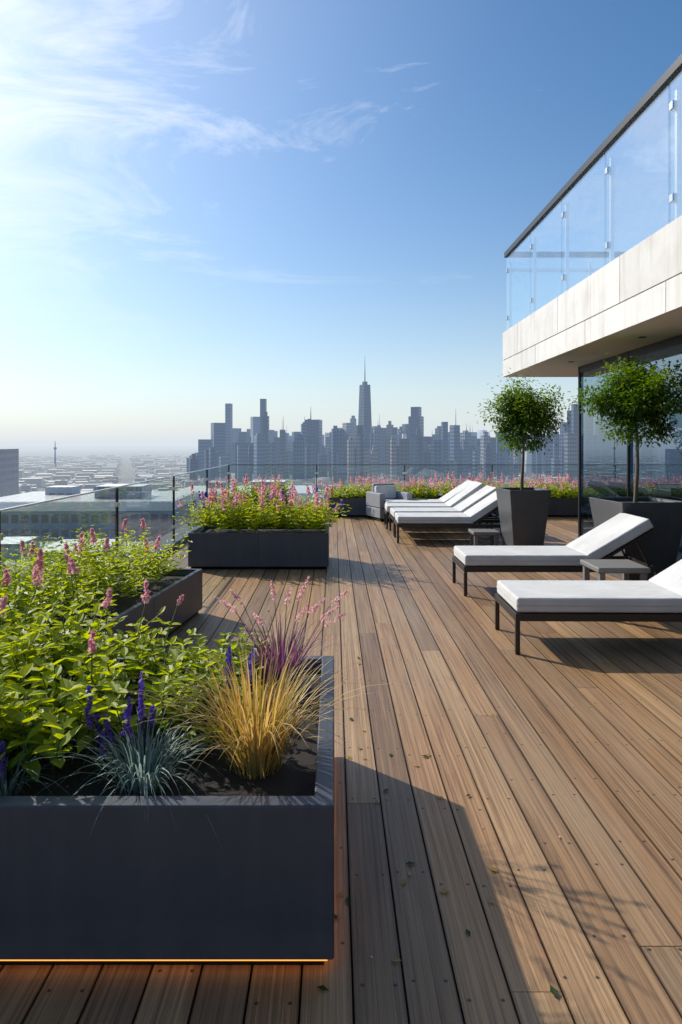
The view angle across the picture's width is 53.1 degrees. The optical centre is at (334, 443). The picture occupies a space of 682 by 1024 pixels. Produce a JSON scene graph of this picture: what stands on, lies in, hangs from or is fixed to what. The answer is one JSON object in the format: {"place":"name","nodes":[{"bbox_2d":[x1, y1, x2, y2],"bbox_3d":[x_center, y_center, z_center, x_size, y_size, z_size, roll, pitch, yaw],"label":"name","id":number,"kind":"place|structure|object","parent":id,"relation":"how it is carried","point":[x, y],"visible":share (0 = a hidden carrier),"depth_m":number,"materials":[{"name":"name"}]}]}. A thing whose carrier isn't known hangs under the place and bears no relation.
{"place":"outdoors","nodes":[
{"label":"outdoors","id":0,"kind":"place"},
{"bbox_2d":[0,446,231,491],"bbox_3d":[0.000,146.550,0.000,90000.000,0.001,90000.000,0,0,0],"label":"city ground","id":1,"kind":"structure","parent":0,"point":[125,473],"depth_m":11412.66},
{"bbox_2d":[54,443,56,466],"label":"distant tower","id":2,"kind":"structure","parent":1,"relation":"on","point":[55,447],"depth_m":4296.27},
{"bbox_2d":[0,449,312,589],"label":"city neighbour buildings","id":3,"kind":"structure","parent":1,"relation":"on","point":[64,518],"depth_m":160.49,"materials":[{"name":"grey concrete"}]},
{"bbox_2d":[244,523,463,1023],"bbox_3d":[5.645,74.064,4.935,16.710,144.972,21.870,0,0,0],"label":"deck board gaps","id":4,"kind":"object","parent":1,"relation":"on","point":[348,846],"depth_m":2.49,"materials":[{"name":"black"}]},
{"bbox_2d":[124,507,326,565],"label":"terrace kerb","id":5,"kind":"structure","parent":4,"relation":"on","point":[178,537],"depth_m":10.52,"materials":[{"name":"grey concrete"}]},
{"bbox_2d":[0,465,229,587],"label":"glass rail","id":6,"kind":"object","parent":5,"relation":"on","point":[116,502],"visible":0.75,"depth_m":7.54,"materials":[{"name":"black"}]},
{"bbox_2d":[227,465,493,505],"bbox_3d":[5.600,0.970,15.550,16.085,0.991,0.036,0,0,0],"label":"glass rail","id":7,"kind":"object","parent":5,"relation":"on","point":[316,472],"visible":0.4,"depth_m":15.54,"materials":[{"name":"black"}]},
{"bbox_2d":[0,512,681,1023],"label":"deck floor","id":8,"kind":"structure","parent":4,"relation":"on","point":[568,734],"depth_m":2.86,"materials":[{"name":"brown wood"}]},
{"bbox_2d":[1,568,201,654],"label":"planter","id":9,"kind":"object","parent":8,"relation":"on","point":[170,588],"visible":0.32,"depth_m":5.42,"materials":[{"name":"metal"}]},
{"bbox_2d":[0,518,191,630],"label":"flowering plants","id":10,"kind":"object","parent":9,"relation":"in","point":[55,585],"visible":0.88,"depth_m":5.02,"materials":[{"name":"green plant"}]},
{"bbox_2d":[0,656,333,964],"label":"planter","id":11,"kind":"object","parent":8,"relation":"on","point":[134,880],"visible":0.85,"depth_m":2.00,"materials":[{"name":"metal"}]},
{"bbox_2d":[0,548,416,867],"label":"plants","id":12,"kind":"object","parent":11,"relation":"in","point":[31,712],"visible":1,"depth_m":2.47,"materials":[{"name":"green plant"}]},
{"bbox_2d":[188,524,328,568],"bbox_3d":[-0.935,1.325,8.875,1.730,0.450,0.951,0,0,0],"label":"planter","id":13,"kind":"object","parent":8,"relation":"on","point":[279,547],"visible":0.83,"depth_m":8.40,"materials":[{"name":"metal"}]},
{"bbox_2d":[172,474,351,532],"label":"flowering plants","id":14,"kind":"object","parent":13,"relation":"in","point":[238,516],"visible":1,"depth_m":8.67,"materials":[{"name":"green plant"}]},
{"bbox_2d":[229,495,295,514],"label":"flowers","id":15,"kind":"object","parent":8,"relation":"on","point":[255,499],"visible":0.05,"depth_m":14.55,"materials":[{"name":"plant"}]},
{"bbox_2d":[224,474,293,497],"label":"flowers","id":16,"kind":"object","parent":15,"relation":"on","point":[268,487],"visible":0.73,"depth_m":14.80,"materials":[{"name":"pink plant"}]},
{"bbox_2d":[169,556,559,996],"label":"leaf litter","id":17,"kind":"object","parent":8,"relation":"on","point":[553,991],"visible":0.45,"depth_m":2.35,"materials":[{"name":"brown plant"}]},
{"bbox_2d":[366,483,411,521],"bbox_3d":[1.120,1.190,14.000,0.720,0.720,0.740,0,0,-20],"label":"armchair","id":18,"kind":"object","parent":8,"relation":"on","point":[378,494],"visible":0.67,"depth_m":13.98,"materials":[{"name":"grey fabric"}]},
{"bbox_2d":[412,498,427,499],"bbox_3d":[1.720,1.340,14.000,0.380,0.420,0.380,0,0,0],"label":"side table","id":19,"kind":"object","parent":8,"relation":"on","point":[419,499],"visible":0.1,"depth_m":13.83,"materials":[{"name":"grey"}]},
{"bbox_2d":[384,480,473,508],"bbox_3d":[1.924,1.146,13.650,1.863,0.809,0.734,0,0,0],"label":"sun lounger","id":20,"kind":"object","parent":8,"relation":"on","point":[452,493],"visible":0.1,"depth_m":13.55,"materials":[{"name":"grey fabric"}]},
{"bbox_2d":[384,481,487,528],"bbox_3d":[1.877,1.133,12.750,1.862,0.834,0.734,0,0,0],"label":"sun lounger","id":21,"kind":"object","parent":8,"relation":"on","point":[467,492],"visible":0.54,"depth_m":12.54,"materials":[{"name":"grey fabric"}]},
{"bbox_2d":[389,485,501,535],"bbox_3d":[1.913,1.146,11.850,1.863,0.808,0.736,0,0,0],"label":"sun lounger","id":22,"kind":"object","parent":8,"relation":"on","point":[463,506],"visible":0.59,"depth_m":11.75,"materials":[{"name":"grey fabric"}]},
{"bbox_2d":[394,491,500,542],"bbox_3d":[1.909,1.143,10.950,1.863,0.815,0.736,0,0,0],"label":"sun lounger","id":23,"kind":"object","parent":8,"relation":"on","point":[478,512],"visible":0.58,"depth_m":10.62,"materials":[{"name":"grey fabric"}]},
{"bbox_2d":[327,495,577,516],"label":"planter boxes","id":24,"kind":"object","parent":8,"relation":"on","point":[563,507],"visible":0.22,"depth_m":14.45,"materials":[{"name":"metal"}]},
{"bbox_2d":[318,471,577,497],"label":"flowering plants","id":25,"kind":"object","parent":24,"relation":"on","point":[432,490],"visible":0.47,"depth_m":14.74,"materials":[{"name":"green plant"}]},
{"bbox_2d":[468,529,499,545],"bbox_3d":[2.250,1.425,10.250,0.400,0.250,0.400,0,0,0],"label":"side table","id":26,"kind":"object","parent":8,"relation":"on","point":[474,534],"visible":0.88,"depth_m":10.11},
{"bbox_2d":[496,487,550,545],"bbox_3d":[2.720,1.100,9.850,0.599,0.900,0.599,0,0,-6],"label":"tapered planter","id":27,"kind":"object","parent":8,"relation":"on","point":[523,515],"visible":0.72,"depth_m":9.60,"materials":[{"name":"metal"}]},
{"bbox_2d":[467,368,571,489],"bbox_3d":[2.752,-0.201,9.900,1.306,1.805,1.510,0,0,-42],"label":"tree foliage","id":28,"kind":"object","parent":27,"relation":"on","point":[524,413],"visible":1,"depth_m":9.67,"materials":[{"name":"green plant"}]},
{"bbox_2d":[452,513,658,595],"bbox_3d":[2.309,1.157,7.280,1.981,0.786,0.703,0,0,0],"label":"sun lounger","id":29,"kind":"object","parent":8,"relation":"on","point":[612,536],"visible":0.81,"depth_m":6.95,"materials":[{"name":"grey fabric"}]},
{"bbox_2d":[495,559,681,654],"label":"sun lounger","id":30,"kind":"object","parent":8,"relation":"on","point":[657,598],"visible":1,"depth_m":5.04,"materials":[{"name":"grey fabric"}]},
{"bbox_2d":[580,559,650,580],"bbox_3d":[2.550,1.320,6.220,0.460,0.460,0.460,0,0,0],"label":"side table","id":31,"kind":"object","parent":8,"relation":"on","point":[602,567],"visible":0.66,"depth_m":6.11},
{"bbox_2d":[581,344,681,561],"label":"penthouse glass wall","id":32,"kind":"structure","parent":8,"relation":"on","point":[603,468],"depth_m":9.40,"materials":[{"name":"clear glass"}]},
{"bbox_2d":[578,334,681,537],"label":"penthouse mullions","id":33,"kind":"object","parent":32,"relation":"attached to","point":[663,344],"visible":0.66,"depth_m":9.63,"materials":[{"name":"black metal"}]},
{"bbox_2d":[589,497,681,580],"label":"tapered planter","id":34,"kind":"object","parent":8,"relation":"on","point":[660,546],"visible":0.69,"depth_m":7.63,"materials":[{"name":"metal"}]},
{"bbox_2d":[567,352,681,501],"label":"tree foliage","id":35,"kind":"object","parent":34,"relation":"on","point":[635,396],"visible":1,"depth_m":7.79,"materials":[{"name":"green plant"}]},
{"bbox_2d":[187,371,577,485],"bbox_3d":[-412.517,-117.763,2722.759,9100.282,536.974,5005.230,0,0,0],"label":"city skyline","id":36,"kind":"structure","parent":1,"relation":"on","point":[364,447],"depth_m":2461.59},
{"bbox_2d":[19,455,577,505],"bbox_3d":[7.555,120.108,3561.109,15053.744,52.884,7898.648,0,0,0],"label":"city lowrise buildings","id":37,"kind":"structure","parent":0,"point":[90,473],"depth_m":2700.10,"materials":[{"name":"grey concrete"}]},
{"bbox_2d":[0,0,681,445],"label":"sky","id":38,"kind":"structure","parent":0,"point":[206,205],"materials":[{"name":"blue"}]},
{"bbox_2d":[503,215,681,376],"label":"balcony slab","id":39,"kind":"structure","parent":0,"point":[629,299],"depth_m":8.10,"materials":[{"name":"beige concrete"}]},
{"bbox_2d":[504,54,681,327],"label":"balcony railing","id":40,"kind":"object","parent":39,"relation":"attached to","point":[665,80],"visible":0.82,"depth_m":8.33,"materials":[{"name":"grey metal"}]}
]}

